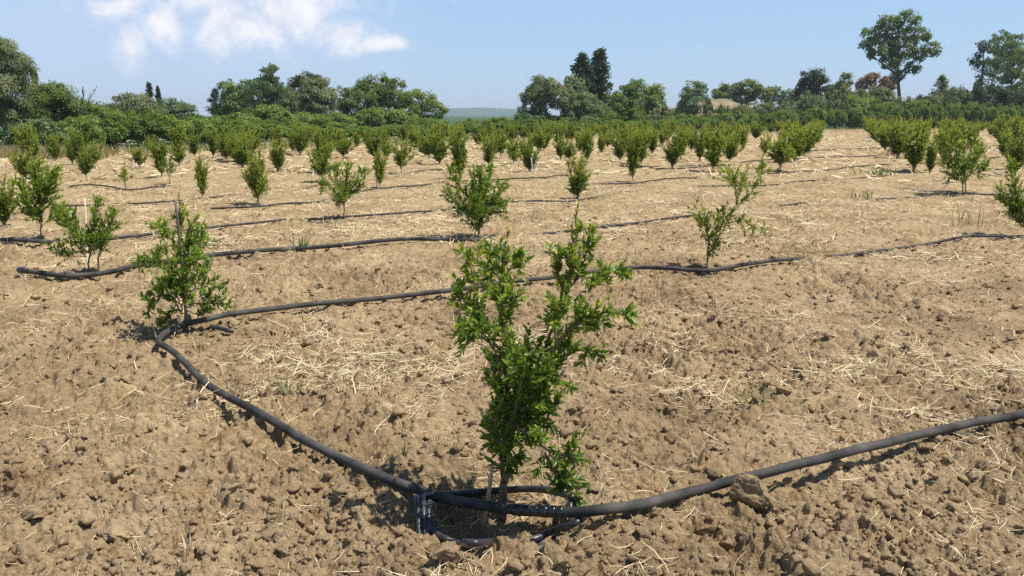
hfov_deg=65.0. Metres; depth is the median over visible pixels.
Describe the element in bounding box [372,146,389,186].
pomegranate sapling
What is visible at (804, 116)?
orchard bush
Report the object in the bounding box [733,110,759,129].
orchard bush
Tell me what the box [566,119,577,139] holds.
pomegranate sapling
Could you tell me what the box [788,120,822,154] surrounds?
pomegranate sapling
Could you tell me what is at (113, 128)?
orchard bush
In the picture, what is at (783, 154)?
pomegranate sapling
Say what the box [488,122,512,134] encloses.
orchard bush
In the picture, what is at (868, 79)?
rusty tree
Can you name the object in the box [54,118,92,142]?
orchard bush
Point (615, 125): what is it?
pomegranate sapling
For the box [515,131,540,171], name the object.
pomegranate sapling
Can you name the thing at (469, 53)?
sky
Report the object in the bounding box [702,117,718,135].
pomegranate sapling
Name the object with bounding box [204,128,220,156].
pomegranate sapling
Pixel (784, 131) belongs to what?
pomegranate sapling
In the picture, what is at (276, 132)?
pomegranate sapling
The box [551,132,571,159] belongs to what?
pomegranate sapling
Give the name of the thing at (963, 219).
grass tuft
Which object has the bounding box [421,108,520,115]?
hill
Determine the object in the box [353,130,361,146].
pomegranate sapling
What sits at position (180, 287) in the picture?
pomegranate sapling
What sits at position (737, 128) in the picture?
pomegranate sapling
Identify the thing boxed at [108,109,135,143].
orchard bush
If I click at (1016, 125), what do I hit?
pomegranate sapling
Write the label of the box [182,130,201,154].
pomegranate sapling
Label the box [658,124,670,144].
pomegranate sapling
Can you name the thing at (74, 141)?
pomegranate sapling
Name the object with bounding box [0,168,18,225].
pomegranate sapling
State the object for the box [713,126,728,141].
pomegranate sapling
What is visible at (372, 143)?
pomegranate sapling
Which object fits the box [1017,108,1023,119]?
orchard bush
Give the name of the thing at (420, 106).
broadleaf tree
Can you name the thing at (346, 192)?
pomegranate sapling
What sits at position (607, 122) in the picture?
orchard bush
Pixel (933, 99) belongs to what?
orchard bush
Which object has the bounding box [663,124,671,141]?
pomegranate sapling
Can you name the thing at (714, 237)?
pomegranate sapling
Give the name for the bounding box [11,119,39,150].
pomegranate sapling
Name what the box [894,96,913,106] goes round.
orchard bush
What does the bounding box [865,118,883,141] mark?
pomegranate sapling
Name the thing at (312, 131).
pomegranate sapling
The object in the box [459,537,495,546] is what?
hose piece
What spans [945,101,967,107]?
orchard bush
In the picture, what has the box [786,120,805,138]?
pomegranate sapling
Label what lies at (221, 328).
hose piece
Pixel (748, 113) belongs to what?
orchard bush
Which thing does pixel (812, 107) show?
orchard bush
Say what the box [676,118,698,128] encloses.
orchard bush
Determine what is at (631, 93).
broadleaf tree
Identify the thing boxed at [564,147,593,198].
pomegranate sapling
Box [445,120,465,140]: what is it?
pomegranate sapling
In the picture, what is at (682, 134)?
pomegranate sapling
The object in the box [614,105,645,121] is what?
orchard bush
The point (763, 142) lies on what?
pomegranate sapling
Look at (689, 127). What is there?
pomegranate sapling
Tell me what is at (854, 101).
orchard bush
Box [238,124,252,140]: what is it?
pomegranate sapling
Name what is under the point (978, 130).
pomegranate sapling
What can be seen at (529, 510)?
irrigation pipe
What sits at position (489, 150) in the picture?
pomegranate sapling
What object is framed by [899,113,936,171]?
pomegranate sapling
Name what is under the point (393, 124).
orchard bush
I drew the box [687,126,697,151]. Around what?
pomegranate sapling
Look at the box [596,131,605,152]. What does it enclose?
pomegranate sapling
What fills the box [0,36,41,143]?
olive tree
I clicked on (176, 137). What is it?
pomegranate sapling
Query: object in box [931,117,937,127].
pomegranate sapling
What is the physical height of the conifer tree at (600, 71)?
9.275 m
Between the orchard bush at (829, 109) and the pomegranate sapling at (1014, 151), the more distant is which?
the orchard bush at (829, 109)
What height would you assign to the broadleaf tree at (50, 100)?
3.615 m
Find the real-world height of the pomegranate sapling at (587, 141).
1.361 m
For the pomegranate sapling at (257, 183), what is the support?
on the ground at (54, 390)
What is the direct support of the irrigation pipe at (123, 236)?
on the ground at (54, 390)
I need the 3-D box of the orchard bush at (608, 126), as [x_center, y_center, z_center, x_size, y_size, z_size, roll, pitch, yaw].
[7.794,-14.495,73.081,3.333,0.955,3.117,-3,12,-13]
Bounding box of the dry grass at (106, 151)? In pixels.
[0,126,986,158]
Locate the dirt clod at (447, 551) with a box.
[429,541,461,562]
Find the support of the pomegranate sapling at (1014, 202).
on the ground at (54, 390)
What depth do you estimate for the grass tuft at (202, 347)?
5.61 m
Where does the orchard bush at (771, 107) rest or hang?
on the ground at (54, 390)
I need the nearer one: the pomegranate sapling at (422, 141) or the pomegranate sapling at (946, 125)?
the pomegranate sapling at (422, 141)
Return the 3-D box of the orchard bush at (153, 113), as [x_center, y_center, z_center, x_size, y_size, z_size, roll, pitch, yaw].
[-21.172,-9.542,47.684,2.467,2.112,2.479,6,13,24]
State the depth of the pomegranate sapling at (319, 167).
19.54 m
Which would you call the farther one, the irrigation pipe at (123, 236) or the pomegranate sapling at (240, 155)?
the pomegranate sapling at (240, 155)
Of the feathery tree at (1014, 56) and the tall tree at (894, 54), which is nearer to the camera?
the feathery tree at (1014, 56)
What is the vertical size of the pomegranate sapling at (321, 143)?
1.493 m
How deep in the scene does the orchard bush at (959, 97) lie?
111.43 m
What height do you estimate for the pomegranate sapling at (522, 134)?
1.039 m
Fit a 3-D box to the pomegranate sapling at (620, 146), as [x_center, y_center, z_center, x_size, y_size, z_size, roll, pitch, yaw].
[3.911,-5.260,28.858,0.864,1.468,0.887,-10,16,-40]
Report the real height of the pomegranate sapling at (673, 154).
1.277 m
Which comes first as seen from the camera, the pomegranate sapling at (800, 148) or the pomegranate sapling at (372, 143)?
the pomegranate sapling at (800, 148)
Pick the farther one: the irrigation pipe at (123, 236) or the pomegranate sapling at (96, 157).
the pomegranate sapling at (96, 157)
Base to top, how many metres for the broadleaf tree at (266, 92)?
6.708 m
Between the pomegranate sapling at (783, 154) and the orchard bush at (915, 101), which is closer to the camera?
the pomegranate sapling at (783, 154)
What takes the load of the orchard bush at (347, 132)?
on the ground at (54, 390)
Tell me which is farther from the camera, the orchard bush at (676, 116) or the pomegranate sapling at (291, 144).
the orchard bush at (676, 116)
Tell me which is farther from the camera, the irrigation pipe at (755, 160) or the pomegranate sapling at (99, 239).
the irrigation pipe at (755, 160)
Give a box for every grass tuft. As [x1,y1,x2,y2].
[179,531,199,561]
[187,335,220,352]
[265,375,311,394]
[290,234,318,250]
[394,443,408,455]
[520,208,547,222]
[689,440,707,465]
[725,375,776,404]
[767,344,786,355]
[809,242,842,257]
[847,189,878,198]
[851,166,897,175]
[944,202,984,226]
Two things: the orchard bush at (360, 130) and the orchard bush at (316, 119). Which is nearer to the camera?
the orchard bush at (360, 130)
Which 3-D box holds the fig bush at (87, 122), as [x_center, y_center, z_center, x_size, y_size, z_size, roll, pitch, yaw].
[-19.991,-7.116,37.457,1.884,1.926,2.138,5,13,24]
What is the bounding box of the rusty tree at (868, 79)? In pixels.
[855,72,896,90]
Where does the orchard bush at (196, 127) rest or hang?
on the ground at (54, 390)
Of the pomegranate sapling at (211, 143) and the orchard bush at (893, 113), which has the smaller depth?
the pomegranate sapling at (211, 143)
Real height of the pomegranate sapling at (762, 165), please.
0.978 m
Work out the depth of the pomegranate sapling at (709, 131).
39.99 m
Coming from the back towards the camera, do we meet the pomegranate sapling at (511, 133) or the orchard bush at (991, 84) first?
the orchard bush at (991, 84)
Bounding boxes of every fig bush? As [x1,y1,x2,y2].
[1,116,70,147]
[60,114,105,145]
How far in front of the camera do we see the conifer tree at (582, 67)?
88.43 m
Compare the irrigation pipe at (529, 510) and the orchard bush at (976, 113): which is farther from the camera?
the orchard bush at (976, 113)
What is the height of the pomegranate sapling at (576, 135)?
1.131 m
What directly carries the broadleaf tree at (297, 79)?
on the ground at (54, 390)
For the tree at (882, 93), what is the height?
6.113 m
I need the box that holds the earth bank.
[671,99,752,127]
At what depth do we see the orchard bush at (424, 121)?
64.59 m
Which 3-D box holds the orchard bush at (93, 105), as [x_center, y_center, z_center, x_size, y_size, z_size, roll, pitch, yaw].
[-28.765,-11.342,54.588,3.783,2.834,3.802,3,13,16]
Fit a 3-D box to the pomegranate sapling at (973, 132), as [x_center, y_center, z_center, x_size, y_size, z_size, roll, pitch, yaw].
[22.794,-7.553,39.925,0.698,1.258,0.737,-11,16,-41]
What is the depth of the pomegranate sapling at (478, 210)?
10.58 m
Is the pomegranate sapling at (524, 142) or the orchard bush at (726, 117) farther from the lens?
the orchard bush at (726, 117)
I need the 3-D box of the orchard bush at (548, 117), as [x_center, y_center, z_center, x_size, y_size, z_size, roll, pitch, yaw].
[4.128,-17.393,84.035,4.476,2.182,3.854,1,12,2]
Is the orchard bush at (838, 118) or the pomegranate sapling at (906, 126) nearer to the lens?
the pomegranate sapling at (906, 126)
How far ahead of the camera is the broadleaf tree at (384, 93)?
78.64 m
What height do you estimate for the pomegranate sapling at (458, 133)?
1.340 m
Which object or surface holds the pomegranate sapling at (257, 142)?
on the ground at (54, 390)
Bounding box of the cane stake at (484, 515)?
[480,463,493,527]
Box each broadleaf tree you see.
[6,79,89,127]
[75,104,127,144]
[206,78,256,116]
[241,62,302,113]
[286,70,321,91]
[335,85,361,115]
[351,71,412,112]
[395,88,449,119]
[517,74,577,118]
[560,73,611,118]
[601,77,651,115]
[639,83,667,114]
[676,79,712,115]
[763,85,796,104]
[790,67,831,100]
[822,71,853,125]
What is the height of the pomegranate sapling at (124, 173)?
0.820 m
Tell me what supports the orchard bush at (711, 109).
on the ground at (54, 390)
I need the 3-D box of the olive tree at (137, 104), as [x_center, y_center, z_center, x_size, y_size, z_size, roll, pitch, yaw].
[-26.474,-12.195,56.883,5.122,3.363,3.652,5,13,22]
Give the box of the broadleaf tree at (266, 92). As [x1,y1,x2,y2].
[241,62,302,113]
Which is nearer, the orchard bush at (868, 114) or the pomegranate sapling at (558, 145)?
the pomegranate sapling at (558, 145)
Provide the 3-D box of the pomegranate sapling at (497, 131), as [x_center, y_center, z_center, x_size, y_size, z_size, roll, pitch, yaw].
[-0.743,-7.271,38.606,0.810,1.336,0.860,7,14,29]
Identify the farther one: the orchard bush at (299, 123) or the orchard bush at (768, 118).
the orchard bush at (768, 118)
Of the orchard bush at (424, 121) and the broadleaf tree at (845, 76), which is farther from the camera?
the broadleaf tree at (845, 76)
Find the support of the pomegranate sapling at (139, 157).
on the ground at (54, 390)
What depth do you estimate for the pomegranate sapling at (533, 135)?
36.78 m
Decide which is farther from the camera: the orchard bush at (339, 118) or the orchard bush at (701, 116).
the orchard bush at (701, 116)
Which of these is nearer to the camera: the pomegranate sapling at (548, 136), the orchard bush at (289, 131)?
the pomegranate sapling at (548, 136)
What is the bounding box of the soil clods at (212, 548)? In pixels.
[0,214,1023,575]
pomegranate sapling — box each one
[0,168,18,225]
[6,155,71,238]
[7,143,43,177]
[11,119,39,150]
[24,128,40,157]
[34,129,42,145]
[44,130,63,160]
[44,192,128,271]
[61,125,91,159]
[61,135,78,163]
[75,143,97,178]
[81,137,106,161]
[114,156,134,188]
[126,146,149,167]
[129,190,237,332]
[143,134,157,149]
[147,138,168,176]
[158,143,175,183]
[167,122,185,149]
[170,142,185,164]
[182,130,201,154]
[193,151,210,197]
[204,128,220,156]
[212,125,235,158]
[218,122,246,158]
[226,119,266,163]
[231,137,255,166]
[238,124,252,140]
[239,146,271,204]
[266,135,288,170]
[270,123,282,147]
[287,132,294,150]
[290,119,313,154]
[302,139,333,177]
[309,127,317,141]
[310,122,335,162]
[315,159,371,218]
[323,126,340,151]
[331,127,339,141]
[334,130,347,157]
[334,133,355,155]
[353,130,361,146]
[358,122,383,157]
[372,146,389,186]
[379,137,393,157]
[380,124,390,143]
[390,130,417,172]
[395,122,410,141]
[407,123,419,149]
[410,132,426,153]
[411,121,442,160]
[423,127,450,162]
[439,160,514,237]
[441,122,451,139]
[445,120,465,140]
[445,198,641,523]
[446,122,469,143]
[447,132,469,177]
[470,124,486,144]
[477,130,501,162]
[484,122,495,135]
[485,131,497,153]
[487,123,506,137]
[491,120,511,158]
[506,123,515,142]
[506,138,521,162]
[508,118,521,138]
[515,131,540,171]
[517,126,528,138]
[518,138,530,154]
[525,130,535,147]
[531,127,546,149]
[533,120,545,133]
[538,128,553,148]
[542,118,555,138]
[548,120,566,142]
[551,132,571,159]
[562,121,574,137]
[562,138,578,158]
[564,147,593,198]
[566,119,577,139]
[574,128,586,153]
[578,124,594,159]
[582,119,594,135]
[582,126,595,144]
[596,121,609,138]
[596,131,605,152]
[598,127,616,147]
[606,122,631,159]
[612,119,618,132]
[618,126,633,146]
[621,121,639,141]
[625,129,644,181]
[632,120,645,130]
[632,126,654,164]
[640,121,655,135]
[647,124,658,152]
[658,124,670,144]
[659,129,688,167]
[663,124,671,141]
[664,118,676,134]
[674,125,690,158]
[680,121,692,145]
[686,163,772,267]
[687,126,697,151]
[691,124,706,160]
[701,128,726,170]
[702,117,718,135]
[703,125,715,142]
[711,123,732,150]
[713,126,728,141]
[721,120,737,136]
[721,129,748,160]
[733,121,746,134]
[735,124,750,145]
[749,119,766,138]
[752,146,771,183]
[758,135,770,153]
[763,123,809,170]
[765,121,776,133]
[775,120,781,131]
[777,126,790,137]
[782,119,790,129]
[784,120,792,134]
[785,119,815,159]
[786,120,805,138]
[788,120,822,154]
[808,121,825,146]
[862,116,875,131]
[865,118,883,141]
[872,121,900,149]
[883,118,919,157]
[888,118,897,126]
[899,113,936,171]
[900,116,916,141]
[907,115,919,130]
[923,133,938,173]
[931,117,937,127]
[931,118,964,158]
[932,115,959,138]
[934,118,994,192]
[956,119,970,139]
[965,124,977,145]
[972,123,980,137]
[977,120,985,130]
[986,120,997,135]
[989,110,1014,140]
[991,154,1023,226]
[997,130,1012,156]
[1000,121,1023,173]
[1009,111,1023,140]
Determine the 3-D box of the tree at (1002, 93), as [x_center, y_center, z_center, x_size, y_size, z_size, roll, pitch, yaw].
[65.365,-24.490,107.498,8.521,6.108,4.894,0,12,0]
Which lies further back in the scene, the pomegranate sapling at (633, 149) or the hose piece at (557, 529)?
the pomegranate sapling at (633, 149)
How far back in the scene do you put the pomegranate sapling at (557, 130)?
41.45 m
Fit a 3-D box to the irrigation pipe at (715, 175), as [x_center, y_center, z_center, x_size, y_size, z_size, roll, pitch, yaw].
[7.735,-3.296,22.804,14.519,0.158,1.234,-9,15,-35]
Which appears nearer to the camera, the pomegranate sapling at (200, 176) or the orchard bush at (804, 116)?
the pomegranate sapling at (200, 176)
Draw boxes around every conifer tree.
[570,51,600,111]
[588,46,613,106]
[930,74,951,93]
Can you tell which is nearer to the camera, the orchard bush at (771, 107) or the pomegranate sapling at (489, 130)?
the pomegranate sapling at (489, 130)
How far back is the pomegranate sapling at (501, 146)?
30.61 m
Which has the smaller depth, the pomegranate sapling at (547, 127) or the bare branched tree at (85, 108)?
the bare branched tree at (85, 108)
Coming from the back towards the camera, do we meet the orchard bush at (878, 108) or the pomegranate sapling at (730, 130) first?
the orchard bush at (878, 108)
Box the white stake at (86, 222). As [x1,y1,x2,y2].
[84,198,87,261]
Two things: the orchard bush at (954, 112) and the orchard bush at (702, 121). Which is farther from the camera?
the orchard bush at (954, 112)
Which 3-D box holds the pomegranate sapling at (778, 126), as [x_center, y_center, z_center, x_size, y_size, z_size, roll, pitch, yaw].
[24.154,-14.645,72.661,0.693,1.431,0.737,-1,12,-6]
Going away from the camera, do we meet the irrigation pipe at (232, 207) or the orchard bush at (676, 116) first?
the irrigation pipe at (232, 207)
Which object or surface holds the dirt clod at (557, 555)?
on the ground at (54, 390)
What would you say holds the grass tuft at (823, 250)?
on the ground at (54, 390)
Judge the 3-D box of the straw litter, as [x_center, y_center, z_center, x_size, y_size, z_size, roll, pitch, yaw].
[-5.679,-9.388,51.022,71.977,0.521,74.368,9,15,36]
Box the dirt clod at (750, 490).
[728,473,777,509]
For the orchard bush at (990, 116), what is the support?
on the ground at (54, 390)
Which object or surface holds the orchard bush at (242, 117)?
on the ground at (54, 390)
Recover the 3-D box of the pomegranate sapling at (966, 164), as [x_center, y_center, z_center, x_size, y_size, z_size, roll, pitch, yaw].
[9.418,-2.764,16.895,1.356,1.605,1.229,11,16,42]
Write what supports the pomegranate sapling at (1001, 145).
on the ground at (54, 390)
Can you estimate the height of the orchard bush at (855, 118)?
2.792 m
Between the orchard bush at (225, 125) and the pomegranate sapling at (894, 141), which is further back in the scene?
the orchard bush at (225, 125)
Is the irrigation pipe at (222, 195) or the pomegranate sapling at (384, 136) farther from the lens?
the pomegranate sapling at (384, 136)
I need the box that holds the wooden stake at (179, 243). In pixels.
[174,200,188,331]
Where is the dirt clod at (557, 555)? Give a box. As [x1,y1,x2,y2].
[542,538,578,567]
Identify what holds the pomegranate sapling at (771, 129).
on the ground at (54, 390)
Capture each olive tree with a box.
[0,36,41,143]
[99,91,168,116]
[155,97,198,120]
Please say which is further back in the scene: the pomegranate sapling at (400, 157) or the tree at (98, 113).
the tree at (98, 113)
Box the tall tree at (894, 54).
[857,9,944,103]
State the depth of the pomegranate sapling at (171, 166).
18.88 m
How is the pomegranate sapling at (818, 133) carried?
on the ground at (54, 390)
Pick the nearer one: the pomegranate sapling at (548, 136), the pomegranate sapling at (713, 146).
the pomegranate sapling at (713, 146)
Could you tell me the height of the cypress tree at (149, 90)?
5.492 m
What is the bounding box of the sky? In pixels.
[0,0,1023,115]
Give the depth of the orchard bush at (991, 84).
113.94 m
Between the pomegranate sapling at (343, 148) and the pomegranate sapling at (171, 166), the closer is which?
the pomegranate sapling at (171, 166)
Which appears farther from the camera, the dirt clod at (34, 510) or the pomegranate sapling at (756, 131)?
the pomegranate sapling at (756, 131)
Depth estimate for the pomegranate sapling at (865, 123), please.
72.49 m
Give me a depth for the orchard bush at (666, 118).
83.35 m
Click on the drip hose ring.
(423, 512)
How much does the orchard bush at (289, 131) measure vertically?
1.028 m
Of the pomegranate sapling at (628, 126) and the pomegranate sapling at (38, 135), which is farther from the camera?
the pomegranate sapling at (628, 126)
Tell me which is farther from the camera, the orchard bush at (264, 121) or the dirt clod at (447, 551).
the orchard bush at (264, 121)
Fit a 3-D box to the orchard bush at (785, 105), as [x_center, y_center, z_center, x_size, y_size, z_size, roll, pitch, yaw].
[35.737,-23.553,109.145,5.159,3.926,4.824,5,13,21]
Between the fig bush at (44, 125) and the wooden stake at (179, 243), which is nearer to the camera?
the wooden stake at (179, 243)
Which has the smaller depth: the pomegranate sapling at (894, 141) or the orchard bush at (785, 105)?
the pomegranate sapling at (894, 141)
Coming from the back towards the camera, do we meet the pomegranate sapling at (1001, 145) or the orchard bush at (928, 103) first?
the orchard bush at (928, 103)
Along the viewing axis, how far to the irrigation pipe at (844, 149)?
38.08 m
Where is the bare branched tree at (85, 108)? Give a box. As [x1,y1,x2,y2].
[67,86,96,117]
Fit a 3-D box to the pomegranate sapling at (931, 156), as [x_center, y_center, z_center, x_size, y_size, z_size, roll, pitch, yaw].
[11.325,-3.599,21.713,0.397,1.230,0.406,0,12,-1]
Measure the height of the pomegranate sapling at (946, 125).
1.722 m
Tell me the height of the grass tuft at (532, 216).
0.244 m
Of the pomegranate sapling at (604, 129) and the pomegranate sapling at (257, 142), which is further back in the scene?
the pomegranate sapling at (604, 129)
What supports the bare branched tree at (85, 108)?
on the ground at (54, 390)
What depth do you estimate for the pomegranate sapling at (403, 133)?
44.56 m
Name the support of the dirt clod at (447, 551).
on the ground at (54, 390)
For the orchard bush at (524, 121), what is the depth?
69.24 m
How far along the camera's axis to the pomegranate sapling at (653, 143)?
32.68 m
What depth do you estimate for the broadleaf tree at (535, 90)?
82.89 m
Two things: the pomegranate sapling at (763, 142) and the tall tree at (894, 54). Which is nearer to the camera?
the pomegranate sapling at (763, 142)
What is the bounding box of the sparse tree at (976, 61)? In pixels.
[967,40,991,87]
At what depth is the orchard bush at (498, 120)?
68.18 m
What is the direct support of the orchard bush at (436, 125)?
on the ground at (54, 390)
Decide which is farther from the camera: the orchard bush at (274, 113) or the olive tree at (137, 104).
the orchard bush at (274, 113)
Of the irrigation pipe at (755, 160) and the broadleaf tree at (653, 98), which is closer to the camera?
the irrigation pipe at (755, 160)
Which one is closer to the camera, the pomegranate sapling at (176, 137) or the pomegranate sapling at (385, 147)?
the pomegranate sapling at (385, 147)
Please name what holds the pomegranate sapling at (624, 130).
on the ground at (54, 390)
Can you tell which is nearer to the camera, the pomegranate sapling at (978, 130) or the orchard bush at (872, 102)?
the pomegranate sapling at (978, 130)
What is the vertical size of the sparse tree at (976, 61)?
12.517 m
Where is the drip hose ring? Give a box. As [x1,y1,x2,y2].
[410,475,576,552]
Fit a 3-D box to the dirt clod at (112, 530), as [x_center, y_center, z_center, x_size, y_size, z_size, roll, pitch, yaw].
[-1.551,0.950,3.142,0.124,0.068,0.157,-10,21,-39]
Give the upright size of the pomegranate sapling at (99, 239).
0.913 m
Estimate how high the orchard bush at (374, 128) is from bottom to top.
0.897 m
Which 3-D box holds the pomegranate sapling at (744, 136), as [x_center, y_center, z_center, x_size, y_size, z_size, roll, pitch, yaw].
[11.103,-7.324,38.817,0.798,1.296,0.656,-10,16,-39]
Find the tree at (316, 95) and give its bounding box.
[280,77,344,115]
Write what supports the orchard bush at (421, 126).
on the ground at (54, 390)
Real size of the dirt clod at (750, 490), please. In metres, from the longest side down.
0.192 x 0.159 x 0.128 m
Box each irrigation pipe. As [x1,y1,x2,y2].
[0,174,904,242]
[16,191,1023,277]
[33,169,446,208]
[69,184,174,189]
[155,235,1023,517]
[211,164,724,208]
[588,163,899,184]
[618,152,892,168]
[810,147,879,150]
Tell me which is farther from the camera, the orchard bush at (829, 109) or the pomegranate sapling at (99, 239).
the orchard bush at (829, 109)
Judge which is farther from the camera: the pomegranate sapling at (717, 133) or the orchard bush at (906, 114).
the orchard bush at (906, 114)
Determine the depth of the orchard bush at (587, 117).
83.26 m
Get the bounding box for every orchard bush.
[54,116,79,124]
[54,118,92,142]
[59,100,118,121]
[88,114,130,146]
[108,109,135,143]
[118,113,172,143]
[139,109,170,141]
[163,115,217,144]
[182,113,214,124]
[205,111,259,126]
[206,119,255,137]
[241,103,297,125]
[250,123,289,139]
[255,119,286,127]
[283,126,319,138]
[287,121,320,129]
[291,111,335,125]
[318,122,358,130]
[318,126,352,138]
[320,111,361,128]
[347,127,381,137]
[350,106,392,127]
[358,126,379,129]
[380,108,421,125]
[381,125,407,137]
[384,123,410,126]
[397,118,451,125]
[407,124,435,136]
[412,117,444,126]
[428,122,462,133]
[455,118,480,134]
[462,120,485,133]
[481,117,511,125]
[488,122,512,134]
[510,117,535,123]
[512,122,541,133]
[513,107,545,122]
[538,111,570,124]
[538,120,562,132]
[540,119,567,124]
[558,113,601,124]
[573,121,598,126]
[588,123,611,131]
[595,119,622,131]
[598,110,620,120]
[611,121,636,129]
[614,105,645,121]
[633,119,659,128]
[644,105,673,120]
[656,116,674,128]
[657,119,679,129]
[671,107,680,115]
[671,112,685,119]
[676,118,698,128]
[677,114,699,122]
[697,114,715,128]
[698,118,720,128]
[703,100,713,115]
[704,110,719,118]
[714,104,725,113]
[716,114,737,128]
[718,112,733,119]
[727,104,753,114]
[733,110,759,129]
[740,111,757,115]
[745,102,772,114]
[757,112,778,128]
[765,100,792,112]
[766,102,774,113]
[773,109,798,127]
[786,108,803,125]
[790,96,810,111]
[794,111,813,127]
[798,90,825,110]
[805,104,818,111]
[808,108,828,123]
[818,83,849,126]
[825,110,847,128]
[826,108,843,127]
[843,89,869,110]
[843,107,866,128]
[858,92,894,108]
[861,108,884,124]
[867,103,888,116]
[878,106,900,123]
[884,102,904,114]
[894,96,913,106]
[899,108,919,123]
[901,98,927,108]
[905,101,923,109]
[912,105,930,123]
[923,101,937,127]
[925,102,948,126]
[926,93,943,104]
[940,84,978,108]
[944,103,966,121]
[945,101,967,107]
[964,104,984,123]
[966,101,982,123]
[972,79,991,102]
[980,103,1001,124]
[985,101,1002,112]
[988,82,1008,107]
[999,106,1016,123]
[1002,102,1019,110]
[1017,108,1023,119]
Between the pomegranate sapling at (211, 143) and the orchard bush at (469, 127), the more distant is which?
the orchard bush at (469, 127)
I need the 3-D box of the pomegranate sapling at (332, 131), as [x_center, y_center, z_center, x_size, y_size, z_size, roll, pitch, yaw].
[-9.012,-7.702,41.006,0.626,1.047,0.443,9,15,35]
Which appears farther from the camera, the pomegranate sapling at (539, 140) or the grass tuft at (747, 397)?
the pomegranate sapling at (539, 140)
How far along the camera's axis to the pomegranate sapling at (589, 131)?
40.91 m
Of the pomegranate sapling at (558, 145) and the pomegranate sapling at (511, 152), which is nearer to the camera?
the pomegranate sapling at (511, 152)
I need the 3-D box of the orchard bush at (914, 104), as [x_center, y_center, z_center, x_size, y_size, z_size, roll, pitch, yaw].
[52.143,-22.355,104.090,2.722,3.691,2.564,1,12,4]
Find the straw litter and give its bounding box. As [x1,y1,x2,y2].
[0,132,1023,575]
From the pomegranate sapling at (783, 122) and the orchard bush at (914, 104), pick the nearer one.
the pomegranate sapling at (783, 122)
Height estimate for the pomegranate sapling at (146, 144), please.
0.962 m
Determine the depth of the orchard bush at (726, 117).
85.62 m
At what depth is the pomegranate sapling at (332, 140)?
32.42 m
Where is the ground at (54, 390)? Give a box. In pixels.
[0,116,1023,575]
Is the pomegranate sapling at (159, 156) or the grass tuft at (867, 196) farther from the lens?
the pomegranate sapling at (159, 156)
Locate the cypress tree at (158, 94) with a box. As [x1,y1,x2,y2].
[153,85,162,103]
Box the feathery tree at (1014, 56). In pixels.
[984,29,1023,102]
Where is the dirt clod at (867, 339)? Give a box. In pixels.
[862,335,873,343]
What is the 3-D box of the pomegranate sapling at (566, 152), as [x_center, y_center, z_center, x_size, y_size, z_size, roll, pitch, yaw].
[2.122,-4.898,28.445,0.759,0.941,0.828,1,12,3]
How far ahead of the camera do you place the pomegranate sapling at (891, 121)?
64.76 m
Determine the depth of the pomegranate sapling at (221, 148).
29.05 m
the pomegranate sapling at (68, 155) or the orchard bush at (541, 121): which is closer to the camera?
the pomegranate sapling at (68, 155)
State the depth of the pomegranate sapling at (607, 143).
39.36 m
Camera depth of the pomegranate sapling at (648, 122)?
48.58 m
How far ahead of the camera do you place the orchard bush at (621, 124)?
75.58 m
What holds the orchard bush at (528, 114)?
on the ground at (54, 390)
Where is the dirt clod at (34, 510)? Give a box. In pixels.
[17,500,48,519]
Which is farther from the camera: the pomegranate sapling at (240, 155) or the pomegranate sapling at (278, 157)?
the pomegranate sapling at (240, 155)
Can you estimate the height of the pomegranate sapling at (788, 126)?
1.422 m
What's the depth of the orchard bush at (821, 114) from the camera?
97.68 m
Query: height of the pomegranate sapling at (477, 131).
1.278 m
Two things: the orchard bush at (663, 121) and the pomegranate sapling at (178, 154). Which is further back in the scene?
the orchard bush at (663, 121)
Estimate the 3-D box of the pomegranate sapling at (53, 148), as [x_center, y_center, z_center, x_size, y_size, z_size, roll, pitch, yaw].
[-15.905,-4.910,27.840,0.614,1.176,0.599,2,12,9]
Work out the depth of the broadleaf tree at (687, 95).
100.50 m
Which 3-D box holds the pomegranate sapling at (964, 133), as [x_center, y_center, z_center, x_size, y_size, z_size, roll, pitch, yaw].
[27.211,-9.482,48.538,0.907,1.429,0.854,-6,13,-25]
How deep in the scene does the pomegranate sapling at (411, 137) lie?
36.28 m
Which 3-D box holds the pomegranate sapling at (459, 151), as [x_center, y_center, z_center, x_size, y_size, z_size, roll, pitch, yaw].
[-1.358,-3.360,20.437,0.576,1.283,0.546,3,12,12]
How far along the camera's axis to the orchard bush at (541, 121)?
68.24 m
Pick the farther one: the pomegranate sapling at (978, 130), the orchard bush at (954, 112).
the orchard bush at (954, 112)
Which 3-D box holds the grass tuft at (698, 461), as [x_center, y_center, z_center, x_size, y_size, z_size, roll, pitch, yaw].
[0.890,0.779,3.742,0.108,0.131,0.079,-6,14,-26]
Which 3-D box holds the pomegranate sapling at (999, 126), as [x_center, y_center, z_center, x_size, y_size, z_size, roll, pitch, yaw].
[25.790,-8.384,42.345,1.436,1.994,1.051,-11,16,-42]
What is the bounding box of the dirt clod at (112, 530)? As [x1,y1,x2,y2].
[96,518,134,542]
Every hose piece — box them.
[209,324,233,333]
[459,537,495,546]
[499,517,588,541]
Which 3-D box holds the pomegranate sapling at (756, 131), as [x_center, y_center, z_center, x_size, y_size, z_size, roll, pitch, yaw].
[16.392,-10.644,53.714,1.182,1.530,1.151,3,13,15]
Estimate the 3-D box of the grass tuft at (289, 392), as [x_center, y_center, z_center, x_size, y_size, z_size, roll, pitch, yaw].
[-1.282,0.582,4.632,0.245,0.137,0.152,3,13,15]
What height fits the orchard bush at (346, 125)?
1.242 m
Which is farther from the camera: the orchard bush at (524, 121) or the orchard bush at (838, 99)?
the orchard bush at (838, 99)

